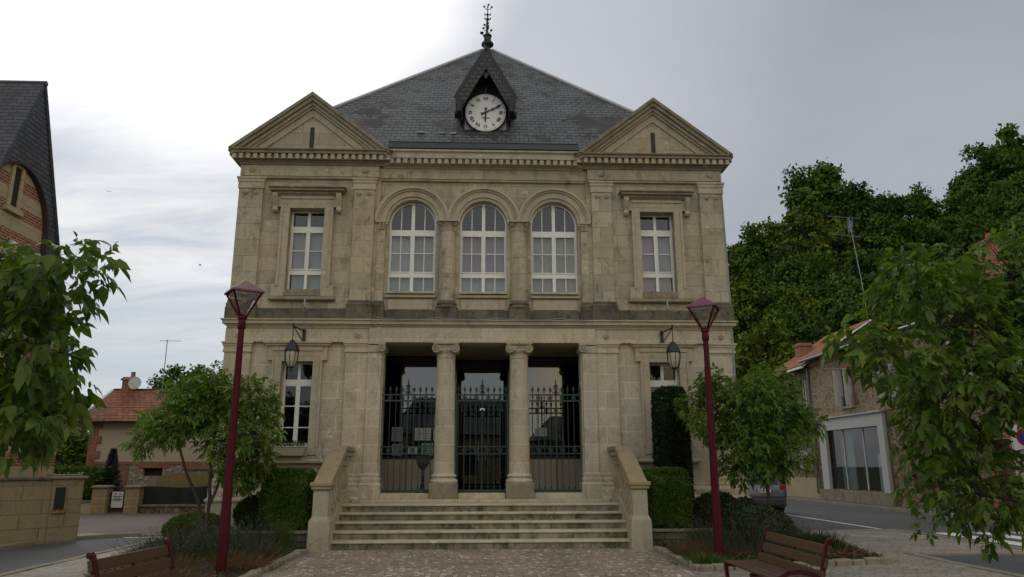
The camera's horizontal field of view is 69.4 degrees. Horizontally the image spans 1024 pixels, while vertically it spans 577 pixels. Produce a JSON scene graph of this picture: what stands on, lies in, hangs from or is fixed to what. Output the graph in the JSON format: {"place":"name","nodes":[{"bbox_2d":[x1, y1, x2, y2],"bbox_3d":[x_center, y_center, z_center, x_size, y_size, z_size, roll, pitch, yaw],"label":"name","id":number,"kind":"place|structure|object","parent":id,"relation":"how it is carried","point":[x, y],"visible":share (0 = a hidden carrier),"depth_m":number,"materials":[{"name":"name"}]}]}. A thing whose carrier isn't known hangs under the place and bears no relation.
{"place":"outdoors","nodes":[
{"label":"outdoors","id":0,"kind":"place"},
{"bbox_2d":[0,80,68,477],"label":"gabled chapel","id":1,"kind":"structure","parent":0,"point":[28,208],"depth_m":18.06,"materials":[{"name":"stone"}]},
{"bbox_2d":[0,533,96,544],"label":"pavement","id":2,"kind":"structure","parent":0,"point":[80,534],"depth_m":17.68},
{"bbox_2d":[0,474,88,543],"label":"boundary wall","id":3,"kind":"structure","parent":2,"relation":"on","point":[47,508],"depth_m":16.21,"materials":[{"name":"stone"}]},
{"bbox_2d":[0,536,161,572],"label":"road","id":4,"kind":"structure","parent":0,"point":[19,557],"depth_m":14.69,"materials":[{"name":"asphalt"}]},
{"bbox_2d":[0,533,140,549],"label":"kerb","id":5,"kind":"structure","parent":4,"relation":"on","point":[34,542],"depth_m":17.03,"materials":[{"name":"stone"}]},
{"bbox_2d":[78,510,185,536],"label":"side street","id":6,"kind":"structure","parent":0,"point":[115,522],"depth_m":22.31,"materials":[{"name":"asphalt"}]},
{"bbox_2d":[53,464,116,499],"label":"conifer hedge","id":7,"kind":"object","parent":6,"relation":"on","point":[94,473],"visible":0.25,"depth_m":27.69,"materials":[{"name":"green plant"}]},
{"bbox_2d":[90,485,114,513],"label":"gate pillar","id":8,"kind":"structure","parent":6,"relation":"on","point":[100,499],"depth_m":26.71,"materials":[{"name":"stone"}]},
{"bbox_2d":[98,448,123,498],"bbox_3d":[-15.255,7.257,28.091,1.316,2.373,1.305,12,-18,-41],"label":"blue spruce","id":9,"kind":"object","parent":6,"relation":"on","point":[112,460],"visible":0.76,"depth_m":28.11,"materials":[{"name":"green plant"}]},
{"bbox_2d":[123,485,146,513],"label":"gate pillar","id":10,"kind":"structure","parent":6,"relation":"on","point":[133,498],"depth_m":26.75,"materials":[{"name":"stone"}]},
{"bbox_2d":[77,372,216,509],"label":"tiled house","id":11,"kind":"structure","parent":6,"relation":"on","point":[114,421],"depth_m":29.75,"materials":[{"name":"beige brick"}]},
{"bbox_2d":[139,486,207,512],"bbox_3d":[-10.218,7.754,27.099,6.580,1.020,0.380,0,-14,-2],"label":"garden fence","id":12,"kind":"object","parent":6,"relation":"on","point":[156,499],"visible":0.32,"depth_m":27.02,"materials":[{"name":"metal"}]},
{"bbox_2d":[156,473,208,486],"bbox_3d":[-12.331,7.660,27.842,2.155,1.360,0.070,0,-14,-2],"label":"ochre screen","id":13,"kind":"object","parent":6,"relation":"on","point":[181,480],"visible":0.32,"depth_m":27.90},
{"bbox_2d":[2,547,312,576],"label":"plaza","id":14,"kind":"structure","parent":0,"point":[73,568],"depth_m":11.90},
{"bbox_2d":[0,225,130,485],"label":"square tree","id":15,"kind":"object","parent":14,"relation":"on","point":[30,389],"visible":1,"depth_m":4.46,"materials":[{"name":"green plant"}]},
{"bbox_2d":[88,543,305,576],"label":"flower bed","id":16,"kind":"object","parent":14,"relation":"on","point":[232,574],"visible":0.07,"depth_m":11.46,"materials":[{"name":"soil"}]},
{"bbox_2d":[105,529,231,563],"bbox_3d":[-5.782,4.389,12.703,2.040,0.588,2.111,-10,-17,37],"label":"lavender","id":17,"kind":"object","parent":16,"relation":"on","point":[176,546],"visible":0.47,"depth_m":12.55,"materials":[{"name":"green plant"}]},
{"bbox_2d":[160,511,231,542],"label":"round shrub","id":18,"kind":"object","parent":16,"relation":"on","point":[177,520],"visible":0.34,"depth_m":14.87,"materials":[{"name":"green plant"}]},
{"bbox_2d":[118,359,287,542],"bbox_3d":[-6.179,3.319,15.004,3.409,3.701,1.970,0,-14,-2],"label":"garden tree","id":19,"kind":"object","parent":16,"relation":"on","point":[201,396],"visible":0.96,"depth_m":14.79,"materials":[{"name":"green plant"}]},
{"bbox_2d":[171,522,277,558],"bbox_3d":[-5.163,4.491,13.273,2.121,0.652,2.364,0,-14,-2],"label":"lavender","id":20,"kind":"object","parent":16,"relation":"on","point":[196,548],"visible":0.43,"depth_m":13.19,"materials":[{"name":"green plant"}]},
{"bbox_2d":[162,526,297,563],"bbox_3d":[-4.865,4.396,12.754,2.212,0.595,2.291,-13,-18,43],"label":"lavender","id":21,"kind":"object","parent":16,"relation":"on","point":[241,546],"visible":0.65,"depth_m":12.68,"materials":[{"name":"green plant"}]},
{"bbox_2d":[213,281,264,573],"bbox_3d":[-4.423,2.134,11.738,0.524,4.650,0.524,9,-16,-33],"label":"street lamp","id":22,"kind":"object","parent":16,"relation":"on","point":[244,291],"visible":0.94,"depth_m":11.70,"materials":[{"name":"metal"}]},
{"bbox_2d":[200,548,300,574],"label":"ornamental grass","id":23,"kind":"object","parent":16,"relation":"on","point":[246,563],"depth_m":11.50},
{"bbox_2d":[266,517,303,551],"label":"bush","id":24,"kind":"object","parent":16,"relation":"on","point":[283,536],"depth_m":14.02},
{"bbox_2d":[214,530,307,547],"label":"planter wall","id":25,"kind":"structure","parent":14,"relation":"on","point":[303,534],"depth_m":14.70,"materials":[{"name":"stone"}]},
{"bbox_2d":[232,494,263,529],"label":"round shrub","id":26,"kind":"object","parent":25,"relation":"on","point":[246,506],"visible":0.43,"depth_m":15.15,"materials":[{"name":"green plant"}]},
{"bbox_2d":[256,467,316,530],"bbox_3d":[-4.644,4.410,15.397,1.176,1.383,1.001,0,-14,-2],"label":"box hedge","id":27,"kind":"object","parent":25,"relation":"on","point":[287,493],"visible":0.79,"depth_m":15.05,"materials":[{"name":"green plant"}]},
{"bbox_2d":[239,549,307,576],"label":"kerb","id":28,"kind":"structure","parent":14,"relation":"on","point":[293,555],"depth_m":12.12,"materials":[{"name":"stone"}]},
{"bbox_2d":[306,446,354,551],"bbox_3d":[-3.822,4.428,15.856,0.430,2.070,2.795,0,-14,-2],"label":"stair balustrade","id":29,"kind":"object","parent":14,"relation":"on","point":[331,494],"visible":0.99,"depth_m":14.77,"materials":[{"name":"stone"}]},
{"bbox_2d":[204,4,749,529],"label":"town hall","id":30,"kind":"structure","parent":14,"relation":"on","point":[496,220],"depth_m":18.98,"materials":[{"name":"stone"}]},
{"bbox_2d":[271,440,307,455],"bbox_3d":[-5.213,3.724,17.306,0.794,0.372,0.277,0,-14,-2],"label":"flower box","id":31,"kind":"object","parent":30,"relation":"on","point":[289,449],"visible":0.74,"depth_m":17.20,"materials":[{"name":"stone"}]},
{"bbox_2d":[284,323,305,371],"bbox_3d":[-5.083,1.427,17.549,0.332,1.162,0.781,-5,-14,20],"label":"wall lantern","id":32,"kind":"object","parent":30,"relation":"attached to","point":[291,352],"depth_m":17.22,"materials":[{"name":"metal"}]},
{"bbox_2d":[279,363,312,445],"bbox_3d":[-5.204,2.826,17.920,0.770,2.045,0.120,0,-14,-2],"label":"window","id":33,"kind":"structure","parent":30,"relation":"in","point":[299,383],"depth_m":17.96,"materials":[{"name":"white paint"}]},
{"bbox_2d":[287,212,324,288],"bbox_3d":[-5.215,-0.927,18.867,0.900,2.135,0.208,0,-14,-2],"label":"window","id":34,"kind":"structure","parent":30,"relation":"in","point":[304,269],"depth_m":18.90,"materials":[{"name":"white paint"}]},
{"bbox_2d":[380,379,434,492],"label":"iron gate","id":35,"kind":"structure","parent":30,"relation":"attached to","point":[400,449],"depth_m":17.66,"materials":[{"name":"metal"}]},
{"bbox_2d":[382,356,436,492],"bbox_3d":[-2.712,3.653,19.899,2.210,3.680,0.090,0,-14,-2],"label":"lobby window","id":36,"kind":"structure","parent":30,"relation":"in","point":[420,370],"depth_m":19.95,"materials":[{"name":"grey glass"}]},
{"bbox_2d":[387,203,435,291],"bbox_3d":[-2.558,-1.034,19.034,1.220,2.430,0.208,0,-14,-2],"label":"window","id":37,"kind":"structure","parent":30,"relation":"in","point":[411,262],"depth_m":19.03,"materials":[{"name":"white paint"}]},
{"bbox_2d":[455,379,508,491],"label":"iron gate","id":38,"kind":"structure","parent":30,"relation":"attached to","point":[476,398],"depth_m":17.78,"materials":[{"name":"metal"}]},
{"bbox_2d":[455,356,509,492],"bbox_3d":[-0.823,3.749,20.320,1.600,3.680,0.800,0,-14,-2],"label":"lobby door","id":39,"kind":"structure","parent":30,"relation":"in","point":[494,373],"depth_m":20.66,"materials":[{"name":"brown metal"}]},
{"bbox_2d":[459,204,506,291],"bbox_3d":[-0.740,-1.021,19.106,1.220,2.430,0.207,0,-14,-2],"label":"window","id":40,"kind":"structure","parent":30,"relation":"in","point":[483,254],"depth_m":19.10,"materials":[{"name":"white paint"}]},
{"bbox_2d":[531,205,577,292],"bbox_3d":[1.079,-1.008,19.178,1.220,2.430,0.208,0,-14,-2],"label":"window","id":41,"kind":"structure","parent":30,"relation":"in","point":[553,254],"depth_m":19.17,"materials":[{"name":"white paint"}]},
{"bbox_2d":[528,356,580,488],"bbox_3d":[1.095,3.680,20.051,2.210,3.680,0.090,0,-14,-2],"label":"lobby window","id":42,"kind":"structure","parent":30,"relation":"in","point":[543,371],"depth_m":20.06,"materials":[{"name":"grey glass"}]},
{"bbox_2d":[529,379,582,491],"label":"iron gate","id":43,"kind":"structure","parent":30,"relation":"attached to","point":[561,400],"depth_m":17.84,"materials":[{"name":"metal"}]},
{"bbox_2d":[640,216,674,291],"bbox_3d":[3.738,-0.862,19.223,0.900,2.135,0.208,0,-14,-2],"label":"window","id":44,"kind":"structure","parent":30,"relation":"in","point":[660,259],"depth_m":19.25,"materials":[{"name":"white paint"}]},
{"bbox_2d":[660,325,680,372],"bbox_3d":[3.768,1.490,17.901,0.332,1.162,0.781,6,-15,-24],"label":"wall lantern","id":45,"kind":"object","parent":30,"relation":"attached to","point":[673,352],"depth_m":17.58,"materials":[{"name":"metal"}]},
{"bbox_2d":[266,548,698,576],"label":"plaza","id":46,"kind":"structure","parent":0,"point":[601,562],"depth_m":12.40,"materials":[{"name":"stone"}]},
{"bbox_2d":[86,538,177,576],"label":"park bench","id":47,"kind":"object","parent":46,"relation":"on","point":[95,565],"visible":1,"depth_m":6.97,"materials":[{"name":"wood"}]},
{"bbox_2d":[331,492,629,549],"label":"entrance steps","id":48,"kind":"structure","parent":46,"relation":"on","point":[478,520],"depth_m":15.50,"materials":[{"name":"stone"}]},
{"bbox_2d":[607,446,652,549],"bbox_3d":[2.512,4.473,16.108,0.430,2.070,2.795,0,-14,-2],"label":"stair balustrade","id":49,"kind":"object","parent":48,"relation":"on","point":[632,484],"visible":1,"depth_m":15.02,"materials":[{"name":"stone"}]},
{"bbox_2d":[724,525,832,576],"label":"park bench","id":50,"kind":"object","parent":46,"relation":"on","point":[765,565],"visible":1,"depth_m":8.10,"materials":[{"name":"wood"}]},
{"bbox_2d":[0,0,1023,433],"label":"sky","id":51,"kind":"structure","parent":0,"point":[148,99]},
{"bbox_2d":[742,455,786,491],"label":"hill","id":52,"kind":"structure","parent":0,"point":[782,481],"depth_m":43.18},
{"bbox_2d":[729,281,761,353],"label":"woodland tree","id":53,"kind":"object","parent":52,"relation":"on","point":[742,296],"visible":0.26,"depth_m":56.16,"materials":[{"name":"green plant"}]},
{"bbox_2d":[733,270,778,338],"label":"woodland tree","id":54,"kind":"object","parent":52,"relation":"on","point":[755,281],"visible":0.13,"depth_m":58.42,"materials":[{"name":"green plant"}]},
{"bbox_2d":[727,221,793,296],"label":"woodland tree","id":55,"kind":"object","parent":52,"relation":"on","point":[750,237],"visible":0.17,"depth_m":69.14,"materials":[{"name":"green plant"}]},
{"bbox_2d":[734,313,795,476],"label":"woodland tree","id":56,"kind":"object","parent":52,"relation":"on","point":[767,332],"visible":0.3,"depth_m":44.73,"materials":[{"name":"green plant"}]},
{"bbox_2d":[741,216,804,293],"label":"woodland tree","id":57,"kind":"object","parent":52,"relation":"on","point":[774,227],"visible":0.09,"depth_m":70.15,"materials":[{"name":"green plant"}]},
{"bbox_2d":[735,289,825,361],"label":"woodland tree","id":58,"kind":"object","parent":52,"relation":"on","point":[791,305],"visible":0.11,"depth_m":52.34,"materials":[{"name":"green plant"}]},
{"bbox_2d":[750,241,824,311],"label":"woodland tree","id":59,"kind":"object","parent":52,"relation":"on","point":[778,257],"visible":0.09,"depth_m":64.11,"materials":[{"name":"green plant"}]},
{"bbox_2d":[760,251,825,328],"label":"woodland tree","id":60,"kind":"object","parent":52,"relation":"on","point":[794,275],"visible":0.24,"depth_m":55.90,"materials":[{"name":"green plant"}]},
{"bbox_2d":[755,204,846,284],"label":"woodland tree","id":61,"kind":"object","parent":52,"relation":"on","point":[799,224],"visible":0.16,"depth_m":69.22,"materials":[{"name":"green plant"}]},
{"bbox_2d":[772,309,829,359],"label":"woodland tree","id":62,"kind":"object","parent":52,"relation":"on","point":[794,328],"visible":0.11,"depth_m":48.40,"materials":[{"name":"green plant"}]},
{"bbox_2d":[777,163,832,260],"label":"woodland tree","id":63,"kind":"object","parent":52,"relation":"on","point":[805,195],"visible":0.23,"depth_m":73.48,"materials":[{"name":"green plant"}]},
{"bbox_2d":[765,247,860,325],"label":"woodland tree","id":64,"kind":"object","parent":52,"relation":"on","point":[819,257],"visible":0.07,"depth_m":57.05,"materials":[{"name":"green plant"}]},
{"bbox_2d":[785,157,849,255],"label":"woodland tree","id":65,"kind":"object","parent":52,"relation":"on","point":[827,176],"visible":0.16,"depth_m":73.64,"materials":[{"name":"green plant"}]},
{"bbox_2d":[797,216,874,276],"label":"woodland tree","id":66,"kind":"object","parent":52,"relation":"on","point":[832,242],"visible":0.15,"depth_m":64.93,"materials":[{"name":"green plant"}]},
{"bbox_2d":[811,270,871,329],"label":"woodland tree","id":67,"kind":"object","parent":52,"relation":"on","point":[849,286],"visible":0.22,"depth_m":52.94,"materials":[{"name":"green plant"}]},
{"bbox_2d":[798,295,897,343],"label":"woodland tree","id":68,"kind":"object","parent":52,"relation":"on","point":[837,313],"visible":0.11,"depth_m":45.91,"materials":[{"name":"green plant"}]},
{"bbox_2d":[822,247,877,294],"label":"woodland tree","id":69,"kind":"object","parent":52,"relation":"on","point":[850,256],"visible":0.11,"depth_m":60.13,"materials":[{"name":"green plant"}]},
{"bbox_2d":[814,178,903,269],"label":"woodland tree","id":70,"kind":"object","parent":52,"relation":"on","point":[863,198],"visible":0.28,"depth_m":69.12,"materials":[{"name":"green plant"}]},
{"bbox_2d":[855,210,906,277],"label":"woodland tree","id":71,"kind":"object","parent":52,"relation":"on","point":[881,222],"visible":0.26,"depth_m":65.43,"materials":[{"name":"green plant"}]},
{"bbox_2d":[857,247,924,307],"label":"woodland tree","id":72,"kind":"object","parent":52,"relation":"on","point":[880,255],"visible":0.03,"depth_m":58.85,"materials":[{"name":"green plant"}]},
{"bbox_2d":[864,194,949,251],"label":"woodland tree","id":73,"kind":"object","parent":52,"relation":"on","point":[907,207],"visible":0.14,"depth_m":70.39,"materials":[{"name":"green plant"}]},
{"bbox_2d":[894,216,955,261],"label":"woodland tree","id":74,"kind":"object","parent":52,"relation":"on","point":[928,231],"visible":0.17,"depth_m":65.57,"materials":[{"name":"green plant"}]},
{"bbox_2d":[905,181,947,224],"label":"woodland tree","id":75,"kind":"object","parent":52,"relation":"on","point":[932,209],"visible":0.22,"depth_m":74.34,"materials":[{"name":"green plant"}]},
{"bbox_2d":[912,227,984,279],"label":"woodland tree","id":76,"kind":"object","parent":52,"relation":"on","point":[963,241],"visible":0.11,"depth_m":59.05,"materials":[{"name":"green plant"}]},
{"bbox_2d":[933,184,999,232],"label":"woodland tree","id":77,"kind":"object","parent":52,"relation":"on","point":[965,194],"visible":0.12,"depth_m":71.64,"materials":[{"name":"green plant"}]},
{"bbox_2d":[934,193,1006,233],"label":"woodland tree","id":78,"kind":"object","parent":52,"relation":"on","point":[955,220],"visible":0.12,"depth_m":66.69,"materials":[{"name":"green plant"}]},
{"bbox_2d":[950,212,999,249],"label":"woodland tree","id":79,"kind":"object","parent":52,"relation":"on","point":[970,223],"visible":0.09,"depth_m":61.57,"materials":[{"name":"green plant"}]},
{"bbox_2d":[944,141,1023,220],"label":"woodland tree","id":80,"kind":"object","parent":52,"relation":"on","point":[988,161],"visible":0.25,"depth_m":74.31,"materials":[{"name":"green plant"}]},
{"bbox_2d":[967,170,1023,234],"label":"woodland tree","id":81,"kind":"object","parent":52,"relation":"on","point":[1008,189],"visible":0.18,"depth_m":67.74,"materials":[{"name":"green plant"}]},
{"bbox_2d":[967,143,1023,215],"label":"woodland tree","id":82,"kind":"object","parent":52,"relation":"on","point":[991,179],"visible":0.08,"depth_m":73.96,"materials":[{"name":"green plant"}]},
{"bbox_2d":[982,122,1023,213],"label":"woodland tree","id":83,"kind":"object","parent":52,"relation":"on","point":[1006,135],"visible":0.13,"depth_m":77.72,"materials":[{"name":"green plant"}]},
{"bbox_2d":[989,190,1023,249],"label":"woodland tree","id":84,"kind":"object","parent":52,"relation":"on","point":[1015,205],"visible":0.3,"depth_m":59.97,"materials":[{"name":"green plant"}]},
{"bbox_2d":[648,530,1023,576],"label":"plaza","id":85,"kind":"structure","parent":0,"point":[897,545],"depth_m":12.77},
{"bbox_2d":[652,528,728,545],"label":"planter wall","id":86,"kind":"structure","parent":85,"relation":"on","point":[660,533],"depth_m":15.00,"materials":[{"name":"stone"}]},
{"bbox_2d":[643,465,693,528],"bbox_3d":[3.275,4.451,15.639,1.055,1.381,0.955,0,-14,-2],"label":"box hedge","id":87,"kind":"object","parent":86,"relation":"on","point":[669,493],"visible":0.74,"depth_m":15.30,"materials":[{"name":"green plant"}]},
{"bbox_2d":[650,385,695,513],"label":"yew column","id":88,"kind":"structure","parent":86,"relation":"on","point":[671,439],"depth_m":16.57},
{"bbox_2d":[659,545,872,559],"bbox_3d":[4.863,5.122,14.390,3.990,0.135,5.640,0,-14,-2],"label":"flower bed","id":89,"kind":"object","parent":85,"relation":"on","point":[740,554],"depth_m":13.53,"materials":[{"name":"soil"}]},
{"bbox_2d":[661,514,743,546],"bbox_3d":[3.921,4.690,14.411,2.336,0.756,2.290,4,-14,-16],"label":"lavender","id":90,"kind":"object","parent":89,"relation":"on","point":[699,532],"visible":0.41,"depth_m":14.38,"materials":[{"name":"green plant"}]},
{"bbox_2d":[686,297,723,556],"bbox_3d":[3.502,2.418,12.997,0.524,4.650,0.524,-7,-15,25],"label":"street lamp","id":91,"kind":"object","parent":89,"relation":"on","point":[702,305],"visible":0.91,"depth_m":12.97,"materials":[{"name":"metal"}]},
{"bbox_2d":[691,490,734,527],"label":"round shrub","id":92,"kind":"object","parent":89,"relation":"on","point":[702,507],"visible":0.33,"depth_m":15.37,"materials":[{"name":"green plant"}]},
{"bbox_2d":[722,495,763,535],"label":"round shrub","id":93,"kind":"object","parent":89,"relation":"on","point":[735,504],"visible":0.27,"depth_m":14.84,"materials":[{"name":"green plant"}]},
{"bbox_2d":[671,361,830,506],"bbox_3d":[5.044,3.308,15.252,3.258,3.768,2.201,0,-14,-2],"label":"garden tree","id":94,"kind":"object","parent":89,"relation":"on","point":[769,399],"visible":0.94,"depth_m":15.13,"materials":[{"name":"green plant"}]},
{"bbox_2d":[696,517,812,553],"bbox_3d":[4.405,4.529,13.649,2.309,0.711,2.258,0,-14,-2],"label":"lavender","id":95,"kind":"object","parent":89,"relation":"on","point":[749,532],"visible":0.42,"depth_m":13.34,"materials":[{"name":"green plant"}]},
{"bbox_2d":[727,505,796,542],"bbox_3d":[4.748,4.545,14.026,1.300,0.873,1.104,0,-14,-2],"label":"round shrub","id":96,"kind":"object","parent":89,"relation":"on","point":[767,514],"visible":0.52,"depth_m":13.81,"materials":[{"name":"green plant"}]},
{"bbox_2d":[653,534,895,571],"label":"kerb","id":97,"kind":"structure","parent":85,"relation":"on","point":[884,559],"depth_m":12.24,"materials":[{"name":"stone"}]},
{"bbox_2d":[803,529,1023,576],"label":"kerb","id":98,"kind":"structure","parent":85,"relation":"on","point":[929,555],"depth_m":13.71,"materials":[{"name":"stone"}]},
{"bbox_2d":[819,212,1023,563],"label":"square tree","id":99,"kind":"object","parent":85,"relation":"on","point":[998,300],"visible":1,"depth_m":6.42,"materials":[{"name":"green plant"}]},
{"bbox_2d":[787,496,1010,518],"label":"pavement","id":100,"kind":"structure","parent":0,"point":[864,503],"depth_m":30.52,"materials":[{"name":"concrete"}]},
{"bbox_2d":[772,319,888,498],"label":"stone house","id":101,"kind":"structure","parent":100,"relation":"on","point":[803,485],"depth_m":37.06,"materials":[{"name":"stone"}]},
{"bbox_2d":[798,282,954,510],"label":"shop house","id":102,"kind":"structure","parent":100,"relation":"on","point":[854,449],"depth_m":32.84,"materials":[{"name":"stone"}]},
{"bbox_2d":[833,368,855,408],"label":"window","id":103,"kind":"structure","parent":102,"relation":"in","point":[838,388],"depth_m":32.70,"materials":[{"name":"white paint"}]},
{"bbox_2d":[928,232,1023,516],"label":"stone house","id":104,"kind":"structure","parent":100,"relation":"on","point":[976,416],"depth_m":23.89,"materials":[{"name":"white paint"}]},
{"bbox_2d":[784,500,1023,546],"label":"road","id":105,"kind":"structure","parent":0,"point":[873,518],"depth_m":22.79,"materials":[{"name":"asphalt"}]},
{"bbox_2d":[746,472,786,511],"bbox_3d":[8.451,7.391,26.937,1.660,1.435,3.888,1,-14,-4],"label":"parked car","id":106,"kind":"object","parent":105,"relation":"on","point":[778,495],"visible":0.37,"depth_m":25.13,"materials":[{"name":"silver metal"}]},
{"bbox_2d":[786,497,994,521],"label":"kerb","id":107,"kind":"structure","parent":105,"relation":"on","point":[863,506],"depth_m":28.90,"materials":[{"name":"concrete"}]},
{"bbox_2d":[933,555,1023,574],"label":"road","id":108,"kind":"structure","parent":0,"point":[1012,563],"depth_m":12.81,"materials":[{"name":"asphalt"}]},
{"label":"ground","id":109,"kind":"structure","parent":0,"visible":0},
{"bbox_2d":[54,423,88,467],"bbox_3d":[-23.194,8.908,38.034,5.534,4.890,5.695,0,-14,0],"label":"woodland tree","id":110,"kind":"object","parent":109,"relation":"on","point":[73,446],"visible":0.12,"depth_m":37.88,"materials":[{"name":"green plant"}]},
{"bbox_2d":[149,364,217,388],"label":"woodland tree","id":111,"kind":"object","parent":109,"relation":"on","point":[176,373],"visible":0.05,"depth_m":45.91,"materials":[{"name":"green plant"}]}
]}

